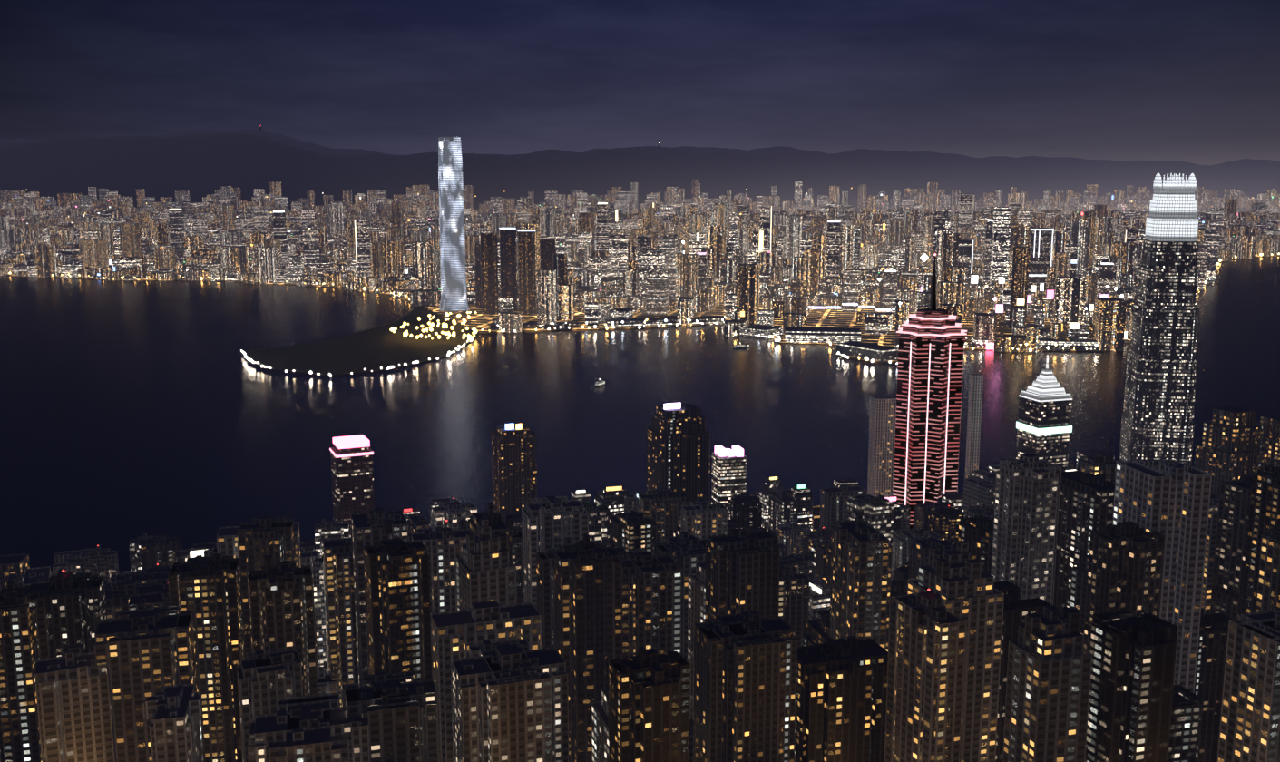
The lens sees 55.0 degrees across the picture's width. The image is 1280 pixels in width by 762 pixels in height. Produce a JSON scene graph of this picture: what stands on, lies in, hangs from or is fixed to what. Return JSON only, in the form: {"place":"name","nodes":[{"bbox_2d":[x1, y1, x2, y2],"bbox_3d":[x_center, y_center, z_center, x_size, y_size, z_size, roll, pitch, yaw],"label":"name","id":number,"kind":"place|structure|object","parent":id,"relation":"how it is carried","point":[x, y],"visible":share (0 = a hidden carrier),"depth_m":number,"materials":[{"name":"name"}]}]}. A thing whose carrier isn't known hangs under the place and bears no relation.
{"place":"outdoors","nodes":[
{"label":"outdoors","id":0,"kind":"place"},
{"bbox_2d":[239,305,478,375],"bbox_3d":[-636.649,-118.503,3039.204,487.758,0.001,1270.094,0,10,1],"label":"peninsula","id":1,"kind":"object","parent":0,"point":[383,346],"depth_m":2758.44,"materials":[{"name":"grey"}]},
{"bbox_2d":[0,255,1279,571],"bbox_3d":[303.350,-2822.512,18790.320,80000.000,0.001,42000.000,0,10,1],"label":"harbour water","id":2,"kind":"structure","parent":0,"point":[129,410],"depth_m":2155.93,"materials":[{"name":"liquid"}]},
{"bbox_2d":[594,380,605,387],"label":"ferry","id":3,"kind":"object","parent":2,"relation":"on","point":[600,383],"visible":1,"depth_m":2303.61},
{"bbox_2d":[732,343,748,349],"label":"ferry","id":4,"kind":"object","parent":2,"relation":"on","point":[737,346],"visible":1,"depth_m":2788.19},
{"bbox_2d":[0,128,1279,214],"bbox_3d":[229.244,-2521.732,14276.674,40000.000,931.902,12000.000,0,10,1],"label":"mountains","id":5,"kind":"structure","parent":0,"point":[198,164],"depth_m":10318.93,"materials":[{"name":"black"}]},
{"bbox_2d":[0,0,1279,165],"label":"sky","id":6,"kind":"structure","parent":0,"point":[1197,82],"materials":[{"name":"blue"}]},
{"bbox_2d":[7,254,1279,363],"bbox_3d":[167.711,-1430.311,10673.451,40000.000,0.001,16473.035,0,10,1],"label":"kowloon ground","id":7,"kind":"structure","parent":0,"point":[822,317],"depth_m":3289.37,"materials":[{"name":"grey"}]},
{"bbox_2d":[438,136,469,311],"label":"skyscraper","id":8,"kind":"structure","parent":7,"relation":"on","point":[452,240],"depth_m":3483.36,"materials":[{"name":"grey"}]},
{"bbox_2d":[474,228,567,316],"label":"apartment towers","id":9,"kind":"structure","parent":7,"relation":"on","point":[486,271],"depth_m":3423.99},
{"bbox_2d":[0,179,1279,352],"bbox_3d":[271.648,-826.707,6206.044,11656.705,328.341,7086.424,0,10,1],"label":"city buildings","id":10,"kind":"structure","parent":7,"relation":"on","point":[225,229],"depth_m":4650.86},
{"bbox_2d":[168,204,1136,313],"bbox_3d":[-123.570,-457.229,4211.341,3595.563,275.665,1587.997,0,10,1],"label":"high-rise buildings","id":11,"kind":"structure","parent":7,"relation":"on","point":[1106,275],"depth_m":4062.87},
{"bbox_2d":[490,315,1100,361],"bbox_3d":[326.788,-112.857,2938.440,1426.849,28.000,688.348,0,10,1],"label":"waterfront lowrise","id":12,"kind":"structure","parent":7,"relation":"on","point":[847,340],"depth_m":2876.19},
{"bbox_2d":[1014,227,1052,289],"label":"building","id":13,"kind":"structure","parent":7,"relation":"on","point":[1040,264],"depth_m":3830.07,"materials":[{"name":"grey concrete"}]},
{"bbox_2d":[812,505,820,530],"bbox_3d":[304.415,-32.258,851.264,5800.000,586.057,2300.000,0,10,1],"label":"island ground","id":14,"kind":"structure","parent":0,"point":[816,515],"depth_m":1425.26,"materials":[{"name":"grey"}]},
{"bbox_2d":[330,444,374,537],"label":"skyscraper","id":15,"kind":"structure","parent":14,"relation":"on","point":[353,487],"depth_m":1264.24,"materials":[{"name":"black glass"}]},
{"bbox_2d":[400,508,419,520],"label":"building","id":16,"kind":"structure","parent":14,"relation":"on","point":[414,512],"depth_m":1186.47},
{"bbox_2d":[429,498,449,526],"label":"tower","id":17,"kind":"structure","parent":14,"relation":"on","point":[435,502],"depth_m":1275.43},
{"bbox_2d":[491,424,537,524],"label":"high-rise building","id":18,"kind":"structure","parent":14,"relation":"on","point":[514,471],"depth_m":1310.18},
{"bbox_2d":[571,489,590,502],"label":"building","id":19,"kind":"structure","parent":14,"relation":"on","point":[582,497],"depth_m":1324.32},
{"bbox_2d":[594,485,628,517],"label":"tower","id":20,"kind":"structure","parent":14,"relation":"on","point":[612,502],"depth_m":1225.49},
{"bbox_2d":[0,436,1279,761],"bbox_3d":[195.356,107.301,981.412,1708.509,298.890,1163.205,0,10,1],"label":"city buildings","id":21,"kind":"structure","parent":14,"relation":"on","point":[1107,607],"depth_m":494.01,"materials":[{"name":"grey concrete"}]},
{"bbox_2d":[646,403,710,502],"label":"high-rise building","id":22,"kind":"structure","parent":14,"relation":"on","point":[678,450],"depth_m":1129.55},
{"bbox_2d":[711,452,746,508],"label":"office building","id":23,"kind":"structure","parent":14,"relation":"on","point":[728,477],"depth_m":1199.75,"materials":[{"name":"grey glass"}]},
{"bbox_2d":[762,478,782,490],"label":"building","id":24,"kind":"structure","parent":14,"relation":"on","point":[769,484],"depth_m":1289.20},
{"bbox_2d":[788,485,812,530],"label":"tower","id":25,"kind":"structure","parent":14,"relation":"on","point":[803,497],"depth_m":1177.74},
{"bbox_2d":[833,478,858,487],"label":"building","id":26,"kind":"structure","parent":14,"relation":"on","point":[837,483],"depth_m":1247.13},
{"bbox_2d":[867,395,896,497],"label":"pale tower","id":27,"kind":"structure","parent":14,"relation":"on","point":[882,438],"depth_m":1440.69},
{"bbox_2d":[889,500,901,529],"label":"tower","id":28,"kind":"structure","parent":14,"relation":"on","point":[897,513],"depth_m":1107.92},
{"bbox_2d":[892,308,966,528],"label":"skyscraper","id":29,"kind":"structure","parent":14,"relation":"on","point":[937,407],"depth_m":1244.96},
{"bbox_2d":[928,255,936,310],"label":"mast","id":30,"kind":"object","parent":29,"relation":"on","point":[933,302],"visible":0.93,"depth_m":1245.70,"materials":[{"name":"black metal"}]},
{"bbox_2d":[941,493,963,511],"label":"tower","id":31,"kind":"structure","parent":14,"relation":"on","point":[955,500],"depth_m":1141.81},
{"bbox_2d":[964,373,983,478],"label":"pale tower","id":32,"kind":"structure","parent":14,"relation":"on","point":[973,421],"depth_m":1418.08,"materials":[{"name":"grey concrete"}]},
{"bbox_2d":[988,464,999,473],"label":"building","id":33,"kind":"structure","parent":14,"relation":"on","point":[993,468],"depth_m":1326.19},
{"bbox_2d":[1075,449,1114,470],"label":"tower","id":34,"kind":"structure","parent":14,"relation":"on","point":[1081,453],"depth_m":1205.21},
{"bbox_2d":[1118,239,1199,467],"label":"skyscraper","id":35,"kind":"structure","parent":14,"relation":"on","point":[1157,418],"depth_m":1477.04,"materials":[{"name":"grey glass"}]},
{"bbox_2d":[1144,173,1198,241],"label":"skyscraper crown","id":36,"kind":"object","parent":35,"relation":"on","point":[1172,215],"visible":1,"depth_m":1455.26},
{"bbox_2d":[1194,405,1267,494],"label":"tower","id":37,"kind":"structure","parent":14,"relation":"on","point":[1230,448],"depth_m":932.07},
{"bbox_2d":[1260,413,1279,467],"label":"tower","id":38,"kind":"structure","parent":14,"relation":"on","point":[1271,435],"depth_m":964.89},
{"bbox_2d":[1016,355,1072,470],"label":"crown tower","id":39,"kind":"structure","parent":0,"point":[1052,448],"depth_m":1334.31,"materials":[{"name":"grey glass"}]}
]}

